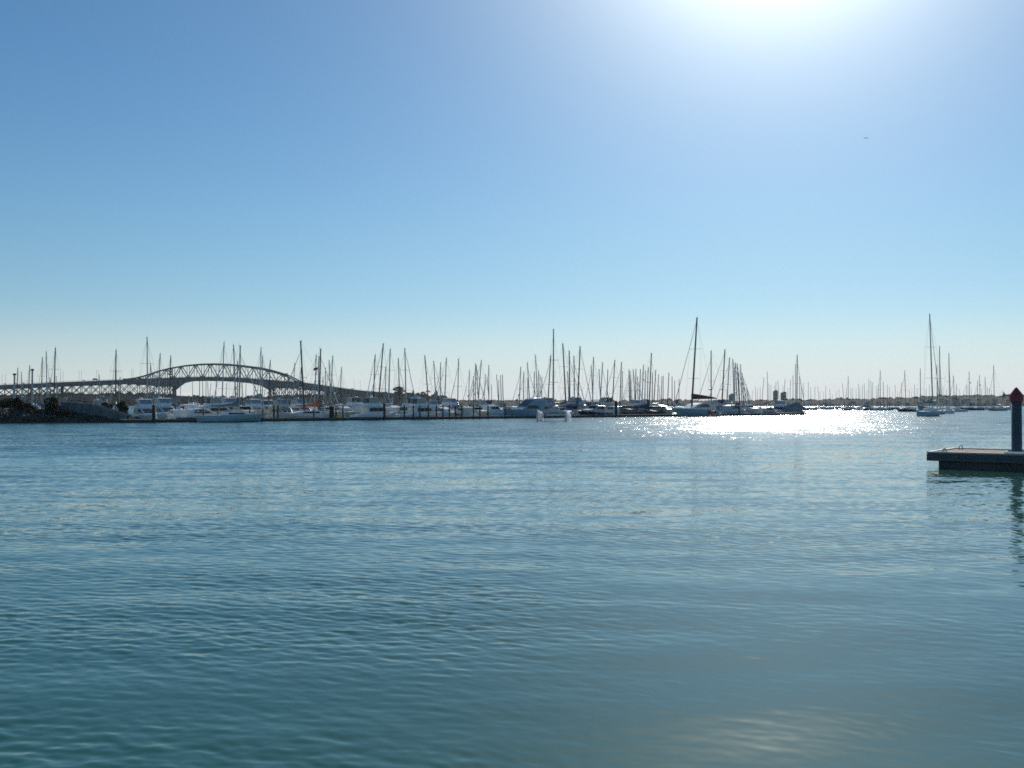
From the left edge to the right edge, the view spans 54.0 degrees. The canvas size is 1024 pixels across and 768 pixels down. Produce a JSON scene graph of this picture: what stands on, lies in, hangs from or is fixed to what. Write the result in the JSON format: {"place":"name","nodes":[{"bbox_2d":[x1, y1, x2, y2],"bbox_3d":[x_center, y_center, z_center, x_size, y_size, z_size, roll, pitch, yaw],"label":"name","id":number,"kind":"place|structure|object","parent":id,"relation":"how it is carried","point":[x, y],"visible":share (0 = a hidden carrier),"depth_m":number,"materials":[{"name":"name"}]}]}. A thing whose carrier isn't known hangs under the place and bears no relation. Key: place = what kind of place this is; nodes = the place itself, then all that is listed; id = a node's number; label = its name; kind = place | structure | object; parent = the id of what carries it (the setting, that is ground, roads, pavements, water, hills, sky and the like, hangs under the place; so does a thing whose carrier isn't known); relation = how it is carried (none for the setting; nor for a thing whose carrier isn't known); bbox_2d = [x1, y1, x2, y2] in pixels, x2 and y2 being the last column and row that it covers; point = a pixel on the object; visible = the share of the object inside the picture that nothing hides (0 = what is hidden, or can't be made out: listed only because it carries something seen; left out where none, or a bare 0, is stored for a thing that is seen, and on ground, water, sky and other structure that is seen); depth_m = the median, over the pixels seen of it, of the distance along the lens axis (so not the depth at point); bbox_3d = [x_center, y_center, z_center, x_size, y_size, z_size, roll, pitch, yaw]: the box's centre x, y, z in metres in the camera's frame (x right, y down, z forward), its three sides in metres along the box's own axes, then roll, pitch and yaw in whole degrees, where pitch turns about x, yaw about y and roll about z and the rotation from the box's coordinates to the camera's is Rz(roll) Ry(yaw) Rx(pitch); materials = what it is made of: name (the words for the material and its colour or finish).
{"place":"outdoors","nodes":[
{"label":"outdoors","id":0,"kind":"place"},
{"bbox_2d":[0,407,138,423],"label":"rock bank","id":1,"kind":"object","parent":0,"point":[12,415],"visible":0.59,"depth_m":135.92,"materials":[{"name":"grey stone"}]},
{"bbox_2d":[0,398,16,408],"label":"shore bush","id":2,"kind":"object","parent":1,"relation":"on","point":[6,403],"visible":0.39,"depth_m":137.73,"materials":[{"name":"green plant"}]},
{"bbox_2d":[15,402,35,410],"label":"shore bush","id":3,"kind":"object","parent":1,"relation":"on","point":[22,405],"visible":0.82,"depth_m":136.46,"materials":[{"name":"green plant"}]},
{"bbox_2d":[43,396,61,413],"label":"shore bush","id":4,"kind":"object","parent":1,"relation":"on","point":[52,404],"visible":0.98,"depth_m":137.49,"materials":[{"name":"green plant"}]},
{"bbox_2d":[55,409,71,416],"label":"shore bush","id":5,"kind":"object","parent":1,"relation":"on","point":[60,413],"visible":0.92,"depth_m":137.05,"materials":[{"name":"green plant"}]},
{"bbox_2d":[61,400,130,419],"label":"gangway","id":6,"kind":"object","parent":1,"relation":"on","point":[94,409],"visible":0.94,"depth_m":139.92,"materials":[{"name":"grey paint"}]},
{"bbox_2d":[116,401,128,413],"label":"shore bush","id":7,"kind":"object","parent":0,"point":[121,405],"visible":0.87,"depth_m":147.78,"materials":[{"name":"green plant"}]},
{"bbox_2d":[0,391,598,405],"bbox_3d":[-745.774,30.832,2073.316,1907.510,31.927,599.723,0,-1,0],"label":"hills","id":8,"kind":"structure","parent":0,"point":[129,400],"depth_m":1937.49,"materials":[{"name":"green plant"}]},
{"bbox_2d":[0,406,1023,767],"bbox_3d":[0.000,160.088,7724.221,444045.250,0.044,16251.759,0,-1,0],"label":"water","id":9,"kind":"structure","parent":0,"point":[828,588],"depth_m":13.27,"materials":[{"name":"teal liquid"}]},
{"bbox_2d":[30,369,33,404],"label":"marina lamp","id":10,"kind":"object","parent":9,"relation":"in","point":[32,370],"visible":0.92,"depth_m":149.92,"materials":[{"name":"metal"}]},
{"bbox_2d":[35,357,45,405],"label":"sailing yacht","id":11,"kind":"object","parent":9,"relation":"on","point":[41,393],"visible":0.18,"depth_m":225.78,"materials":[{"name":"metal"}]},
{"bbox_2d":[39,351,52,408],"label":"sailing yacht","id":12,"kind":"object","parent":9,"relation":"on","point":[46,382],"visible":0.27,"depth_m":195.77,"materials":[{"name":"metal"}]},
{"bbox_2d":[47,348,61,407],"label":"sailing yacht","id":13,"kind":"object","parent":9,"relation":"on","point":[54,363],"visible":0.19,"depth_m":232.50,"materials":[{"name":"grey metal"}]},
{"bbox_2d":[109,350,128,413],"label":"sailing yacht","id":14,"kind":"object","parent":9,"relation":"on","point":[115,379],"visible":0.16,"depth_m":201.80,"materials":[{"name":"blue paint"}]},
{"bbox_2d":[130,337,155,415],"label":"sailing yacht","id":15,"kind":"object","parent":9,"relation":"on","point":[147,363],"visible":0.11,"depth_m":167.92,"materials":[{"name":"grey paint"}]},
{"bbox_2d":[131,398,156,418],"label":"motor launch","id":16,"kind":"object","parent":9,"relation":"on","point":[143,409],"visible":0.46,"depth_m":145.10,"materials":[{"name":"silver metal"}]},
{"bbox_2d":[152,405,155,422],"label":"mooring pile","id":17,"kind":"object","parent":9,"relation":"in","point":[153,413],"visible":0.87,"depth_m":138.01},
{"bbox_2d":[152,351,165,402],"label":"sailing yacht","id":18,"kind":"object","parent":9,"relation":"on","point":[159,377],"visible":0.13,"depth_m":223.62,"materials":[{"name":"grey paint"}]},
{"bbox_2d":[153,394,173,418],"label":"motor launch","id":19,"kind":"object","parent":9,"relation":"on","point":[163,406],"visible":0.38,"depth_m":158.98,"materials":[{"name":"silver metal"}]},
{"bbox_2d":[164,356,177,409],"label":"sailing yacht","id":20,"kind":"object","parent":9,"relation":"on","point":[175,406],"visible":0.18,"depth_m":234.56,"materials":[{"name":"grey paint"}]},
{"bbox_2d":[166,407,185,418],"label":"motor launch","id":21,"kind":"object","parent":9,"relation":"on","point":[174,414],"visible":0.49,"depth_m":148.26,"materials":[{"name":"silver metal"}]},
{"bbox_2d":[177,403,200,409],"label":"motor launch","id":22,"kind":"object","parent":9,"relation":"on","point":[183,406],"visible":0.31,"depth_m":164.23,"materials":[{"name":"grey paint"}]},
{"bbox_2d":[0,363,393,405],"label":"arch bridge","id":23,"kind":"structure","parent":9,"relation":"in","point":[176,381],"depth_m":1529.95,"materials":[{"name":"grey metal"}]},
{"bbox_2d":[176,402,227,418],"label":"motor launch","id":24,"kind":"object","parent":9,"relation":"on","point":[193,413],"visible":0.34,"depth_m":144.53,"materials":[{"name":"white paint"}]},
{"bbox_2d":[196,395,235,413],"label":"motor launch","id":25,"kind":"object","parent":9,"relation":"on","point":[212,400],"visible":0.34,"depth_m":158.89,"materials":[{"name":"silver metal"}]},
{"bbox_2d":[214,340,231,397],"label":"sailing yacht","id":26,"kind":"object","parent":9,"relation":"on","point":[222,388],"visible":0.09,"depth_m":198.39,"materials":[{"name":"metal"}]},
{"bbox_2d":[221,396,235,411],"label":"motor launch","id":27,"kind":"object","parent":9,"relation":"on","point":[229,400],"visible":0.16,"depth_m":177.30,"materials":[{"name":"silver metal"}]},
{"bbox_2d":[196,345,266,422],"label":"sailing yacht","id":28,"kind":"object","parent":9,"relation":"on","point":[239,416],"visible":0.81,"depth_m":142.49,"materials":[{"name":"blue paint"}]},
{"bbox_2d":[227,345,241,397],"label":"sailing yacht","id":29,"kind":"object","parent":9,"relation":"on","point":[234,372],"visible":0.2,"depth_m":208.08,"materials":[{"name":"blue paint"}]},
{"bbox_2d":[233,400,255,413],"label":"motor launch","id":30,"kind":"object","parent":9,"relation":"on","point":[246,409],"visible":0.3,"depth_m":165.94,"materials":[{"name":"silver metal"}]},
{"bbox_2d":[245,397,261,413],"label":"motor launch","id":31,"kind":"object","parent":9,"relation":"on","point":[256,404],"visible":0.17,"depth_m":175.88,"materials":[{"name":"silver metal"}]},
{"bbox_2d":[254,347,268,398],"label":"sailing yacht","id":32,"kind":"object","parent":9,"relation":"on","point":[260,390],"visible":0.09,"depth_m":199.25,"materials":[{"name":"metal"}]},
{"bbox_2d":[256,401,271,417],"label":"motor launch","id":33,"kind":"object","parent":9,"relation":"on","point":[268,410],"visible":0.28,"depth_m":169.32,"materials":[{"name":"silver metal"}]},
{"bbox_2d":[256,356,272,404],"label":"sailing yacht","id":34,"kind":"object","parent":9,"relation":"on","point":[262,381],"visible":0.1,"depth_m":185.85,"materials":[{"name":"metal"}]},
{"bbox_2d":[265,398,293,417],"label":"motor launch","id":35,"kind":"object","parent":9,"relation":"on","point":[284,407],"visible":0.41,"depth_m":166.03,"materials":[{"name":"silver metal"}]},
{"bbox_2d":[289,398,314,411],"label":"motor launch","id":36,"kind":"object","parent":9,"relation":"on","point":[294,403],"visible":0.41,"depth_m":177.17,"materials":[{"name":"grey paint"}]},
{"bbox_2d":[275,341,344,417],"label":"sailing yacht","id":37,"kind":"object","parent":9,"relation":"on","point":[302,414],"visible":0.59,"depth_m":157.25,"materials":[{"name":"metal"}]},
{"bbox_2d":[308,355,320,410],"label":"sailing yacht","id":38,"kind":"object","parent":9,"relation":"on","point":[315,374],"visible":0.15,"depth_m":216.68,"materials":[{"name":"metal"}]},
{"bbox_2d":[292,349,340,413],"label":"sailing yacht","id":39,"kind":"object","parent":9,"relation":"on","point":[318,400],"visible":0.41,"depth_m":171.93,"materials":[{"name":"grey metal"}]},
{"bbox_2d":[309,356,329,410],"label":"sailing yacht","id":40,"kind":"object","parent":9,"relation":"on","point":[318,384],"visible":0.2,"depth_m":201.20,"materials":[{"name":"blue paint"}]},
{"bbox_2d":[322,356,340,405],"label":"sailing yacht","id":41,"kind":"object","parent":9,"relation":"on","point":[331,384],"visible":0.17,"depth_m":226.94,"materials":[{"name":"metal"}]},
{"bbox_2d":[334,404,354,416],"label":"motor launch","id":42,"kind":"object","parent":9,"relation":"on","point":[348,411],"visible":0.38,"depth_m":186.20,"materials":[{"name":"silver metal"}]},
{"bbox_2d":[345,396,362,414],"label":"motor launch","id":43,"kind":"object","parent":9,"relation":"on","point":[351,402],"visible":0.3,"depth_m":200.75,"materials":[{"name":"silver metal"}]},
{"bbox_2d":[349,396,396,416],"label":"motor launch","id":44,"kind":"object","parent":9,"relation":"on","point":[370,406],"visible":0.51,"depth_m":164.06,"materials":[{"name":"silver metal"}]},
{"bbox_2d":[370,343,391,405],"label":"sailing yacht","id":45,"kind":"object","parent":9,"relation":"on","point":[380,375],"visible":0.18,"depth_m":206.24,"materials":[{"name":"metal"}]},
{"bbox_2d":[379,349,401,404],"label":"sailing yacht","id":46,"kind":"object","parent":9,"relation":"on","point":[390,355],"visible":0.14,"depth_m":225.02,"materials":[{"name":"metal"}]},
{"bbox_2d":[394,348,414,406],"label":"sailing yacht","id":47,"kind":"object","parent":9,"relation":"on","point":[405,357],"visible":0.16,"depth_m":212.86,"materials":[{"name":"metal"}]},
{"bbox_2d":[397,397,412,414],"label":"motor launch","id":48,"kind":"object","parent":9,"relation":"on","point":[406,402],"visible":0.38,"depth_m":193.27,"materials":[{"name":"silver metal"}]},
{"bbox_2d":[398,393,441,416],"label":"motor launch","id":49,"kind":"object","parent":9,"relation":"on","point":[418,401],"visible":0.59,"depth_m":170.36,"materials":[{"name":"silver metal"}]},
{"bbox_2d":[433,363,448,406],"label":"sailing yacht","id":50,"kind":"object","parent":9,"relation":"on","point":[440,387],"visible":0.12,"depth_m":230.79,"materials":[{"name":"blue paint"}]},
{"bbox_2d":[433,402,456,415],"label":"motor launch","id":51,"kind":"object","parent":9,"relation":"on","point":[446,411],"visible":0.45,"depth_m":185.45,"materials":[{"name":"silver metal"}]},
{"bbox_2d":[441,393,456,410],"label":"motor launch","id":52,"kind":"object","parent":9,"relation":"on","point":[446,402],"visible":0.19,"depth_m":213.54,"materials":[{"name":"silver metal"}]},
{"bbox_2d":[448,359,468,408],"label":"sailing yacht","id":53,"kind":"object","parent":9,"relation":"on","point":[458,405],"visible":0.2,"depth_m":198.08,"materials":[{"name":"metal"}]},
{"bbox_2d":[119,412,805,422],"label":"floating dock","id":54,"kind":"object","parent":9,"relation":"on","point":[409,418],"visible":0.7,"depth_m":170.10,"materials":[{"name":"grey wood"}]},
{"bbox_2d":[454,406,478,415],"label":"motor launch","id":55,"kind":"object","parent":9,"relation":"on","point":[467,411],"visible":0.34,"depth_m":185.03,"materials":[{"name":"silver metal"}]},
{"bbox_2d":[472,405,489,415],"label":"motor launch","id":56,"kind":"object","parent":9,"relation":"on","point":[483,412],"visible":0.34,"depth_m":190.16,"materials":[{"name":"white plastic"}]},
{"bbox_2d":[478,398,492,406],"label":"motor launch","id":57,"kind":"object","parent":9,"relation":"on","point":[486,402],"visible":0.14,"depth_m":225.94,"materials":[{"name":"white plastic"}]},
{"bbox_2d":[482,399,507,415],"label":"motor launch","id":58,"kind":"object","parent":9,"relation":"on","point":[495,411],"visible":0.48,"depth_m":199.28,"materials":[{"name":"white plastic"}]},
{"bbox_2d":[503,398,546,415],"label":"motor launch","id":59,"kind":"object","parent":9,"relation":"on","point":[528,407],"visible":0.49,"depth_m":186.06,"materials":[{"name":"white plastic"}]},
{"bbox_2d":[539,356,560,397],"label":"sailing yacht","id":60,"kind":"object","parent":9,"relation":"on","point":[549,379],"visible":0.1,"depth_m":207.41,"materials":[{"name":"metal"}]},
{"bbox_2d":[543,395,557,410],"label":"motor launch","id":61,"kind":"object","parent":9,"relation":"on","point":[547,405],"visible":0.29,"depth_m":197.45,"materials":[{"name":"grey paint"}]},
{"bbox_2d":[536,329,571,420],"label":"sailing catamaran","id":62,"kind":"object","parent":9,"relation":"on","point":[539,416],"visible":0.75,"depth_m":152.72,"materials":[{"name":"grey paint"}]},
{"bbox_2d":[549,344,576,404],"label":"sailing yacht","id":63,"kind":"object","parent":9,"relation":"on","point":[565,401],"visible":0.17,"depth_m":226.59,"materials":[{"name":"blue paint"}]},
{"bbox_2d":[558,351,579,405],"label":"sailing yacht","id":64,"kind":"object","parent":9,"relation":"on","point":[569,377],"visible":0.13,"depth_m":218.42,"materials":[{"name":"blue paint"}]},
{"bbox_2d":[559,356,585,407],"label":"sailing yacht","id":65,"kind":"object","parent":9,"relation":"on","point":[574,384],"visible":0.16,"depth_m":212.24,"materials":[{"name":"metal"}]},
{"bbox_2d":[559,346,591,414],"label":"sailing yacht","id":66,"kind":"object","parent":9,"relation":"on","point":[569,407],"visible":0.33,"depth_m":205.78,"materials":[{"name":"metal"}]},
{"bbox_2d":[567,392,587,409],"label":"motor launch","id":67,"kind":"object","parent":9,"relation":"on","point":[581,404],"visible":0.3,"depth_m":208.43,"materials":[{"name":"grey paint"}]},
{"bbox_2d":[578,404,612,414],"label":"motor launch","id":68,"kind":"object","parent":9,"relation":"on","point":[596,409],"visible":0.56,"depth_m":196.81,"materials":[{"name":"blue paint"}]},
{"bbox_2d":[586,363,610,406],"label":"sailing yacht","id":69,"kind":"object","parent":9,"relation":"on","point":[601,387],"visible":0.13,"depth_m":228.25,"materials":[{"name":"metal"}]},
{"bbox_2d":[597,393,617,408],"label":"motor launch","id":70,"kind":"object","parent":9,"relation":"on","point":[605,401],"visible":0.17,"depth_m":230.16,"materials":[{"name":"grey paint"}]},
{"bbox_2d":[606,401,626,414],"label":"motor launch","id":71,"kind":"object","parent":9,"relation":"on","point":[610,409],"visible":0.27,"depth_m":214.67,"materials":[{"name":"white plastic"}]},
{"bbox_2d":[628,398,642,409],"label":"motor launch","id":72,"kind":"object","parent":9,"relation":"on","point":[637,402],"visible":0.18,"depth_m":248.15,"materials":[{"name":"grey paint"}]},
{"bbox_2d":[621,406,665,414],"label":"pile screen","id":73,"kind":"object","parent":9,"relation":"in","point":[644,410],"visible":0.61,"depth_m":212.57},
{"bbox_2d":[630,353,664,413],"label":"sailing yacht","id":74,"kind":"object","parent":9,"relation":"on","point":[648,403],"visible":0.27,"depth_m":219.76,"materials":[{"name":"metal"}]},
{"bbox_2d":[652,401,673,413],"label":"motor launch","id":75,"kind":"object","parent":9,"relation":"on","point":[669,410],"visible":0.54,"depth_m":254.92,"materials":[{"name":"white plastic"}]},
{"bbox_2d":[673,317,719,416],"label":"sailing yacht","id":76,"kind":"object","parent":9,"relation":"on","point":[692,409],"visible":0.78,"depth_m":207.32,"materials":[{"name":"blue paint"}]},
{"bbox_2d":[704,409,720,416],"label":"runabout","id":77,"kind":"object","parent":9,"relation":"on","point":[712,413],"visible":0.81,"depth_m":207.16,"materials":[{"name":"blue paint"}]},
{"bbox_2d":[697,351,729,411],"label":"sailing yacht","id":78,"kind":"object","parent":9,"relation":"on","point":[718,406],"visible":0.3,"depth_m":233.50,"materials":[{"name":"blue paint"}]},
{"bbox_2d":[707,350,747,412],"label":"sailing yacht","id":79,"kind":"object","parent":9,"relation":"on","point":[723,370],"visible":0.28,"depth_m":236.07,"materials":[{"name":"metal"}]},
{"bbox_2d":[715,358,748,412],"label":"sailing yacht","id":80,"kind":"object","parent":9,"relation":"on","point":[728,383],"visible":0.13,"depth_m":244.28,"materials":[{"name":"grey paint"}]},
{"bbox_2d":[721,402,745,413],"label":"motor launch","id":81,"kind":"object","parent":9,"relation":"on","point":[730,409],"visible":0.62,"depth_m":225.05,"materials":[{"name":"grey paint"}]},
{"bbox_2d":[730,359,748,410],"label":"sailing yacht","id":82,"kind":"object","parent":9,"relation":"on","point":[733,393],"visible":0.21,"depth_m":247.92,"materials":[{"name":"blue paint"}]},
{"bbox_2d":[740,403,760,412],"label":"motor launch","id":83,"kind":"object","parent":9,"relation":"on","point":[750,408],"visible":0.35,"depth_m":250.35,"materials":[{"name":"silver metal"}]},
{"bbox_2d":[757,405,776,412],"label":"motor launch","id":84,"kind":"object","parent":9,"relation":"on","point":[766,409],"visible":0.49,"depth_m":238.29,"materials":[{"name":"blue paint"}]},
{"bbox_2d":[773,399,795,411],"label":"motor launch","id":85,"kind":"object","parent":9,"relation":"on","point":[778,405],"visible":0.4,"depth_m":248.26,"materials":[{"name":"silver metal"}]},
{"bbox_2d":[781,355,806,412],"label":"sailing yacht","id":86,"kind":"object","parent":9,"relation":"on","point":[797,406],"visible":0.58,"depth_m":247.44,"materials":[{"name":"grey paint"}]},
{"bbox_2d":[876,372,888,410],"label":"sailing yacht","id":87,"kind":"object","parent":9,"relation":"on","point":[880,408],"visible":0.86,"depth_m":419.51,"materials":[{"name":"grey paint"}]},
{"bbox_2d":[896,371,917,411],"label":"sailing yacht","id":88,"kind":"object","parent":9,"relation":"on","point":[910,409],"visible":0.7,"depth_m":344.27,"materials":[{"name":"white paint"}]},
{"bbox_2d":[916,369,924,410],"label":"sailing yacht","id":89,"kind":"object","parent":9,"relation":"on","point":[920,408],"visible":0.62,"depth_m":329.56,"materials":[{"name":"metal"}]},
{"bbox_2d":[916,314,941,416],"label":"sailing yacht","id":90,"kind":"object","parent":9,"relation":"on","point":[932,411],"visible":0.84,"depth_m":213.16,"materials":[{"name":"white paint"}]},
{"bbox_2d":[934,346,945,413],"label":"sailing yacht","id":91,"kind":"object","parent":9,"relation":"on","point":[943,411],"visible":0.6,"depth_m":262.06,"materials":[{"name":"white paint"}]},
{"bbox_2d":[944,358,954,412],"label":"sailing yacht","id":92,"kind":"object","parent":9,"relation":"on","point":[949,410],"visible":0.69,"depth_m":284.83,"materials":[{"name":"metal"}]},
{"bbox_2d":[946,376,967,411],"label":"sailing yacht","id":93,"kind":"object","parent":9,"relation":"on","point":[957,409],"visible":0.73,"depth_m":348.21,"materials":[{"name":"metal"}]},
{"bbox_2d":[960,375,984,409],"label":"sailing yacht","id":94,"kind":"object","parent":9,"relation":"on","point":[970,408],"visible":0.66,"depth_m":429.34,"materials":[{"name":"white paint"}]},
{"bbox_2d":[927,445,1023,470],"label":"pontoon","id":95,"kind":"object","parent":9,"relation":"on","point":[980,458],"visible":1,"depth_m":38.85,"materials":[{"name":"grey concrete"}]},
{"bbox_2d":[987,365,1007,410],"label":"sailing yacht","id":96,"kind":"object","parent":9,"relation":"on","point":[994,408],"visible":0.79,"depth_m":399.34,"materials":[{"name":"blue paint"}]},
{"bbox_2d":[1009,387,1023,451],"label":"capped pile","id":97,"kind":"object","parent":9,"relation":"in","point":[1016,399],"visible":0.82,"depth_m":38.07,"materials":[{"name":"paint"}]},
{"bbox_2d":[0,0,1023,401],"label":"sky","id":98,"kind":"structure","parent":0,"point":[471,182],"materials":[{"name":"blue"}]},
{"bbox_2d":[439,394,1023,405],"bbox_3d":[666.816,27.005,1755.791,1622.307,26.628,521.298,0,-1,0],"label":"hills","id":99,"kind":"structure","parent":0,"point":[841,401],"depth_m":1631.03,"materials":[{"name":"green plant"}]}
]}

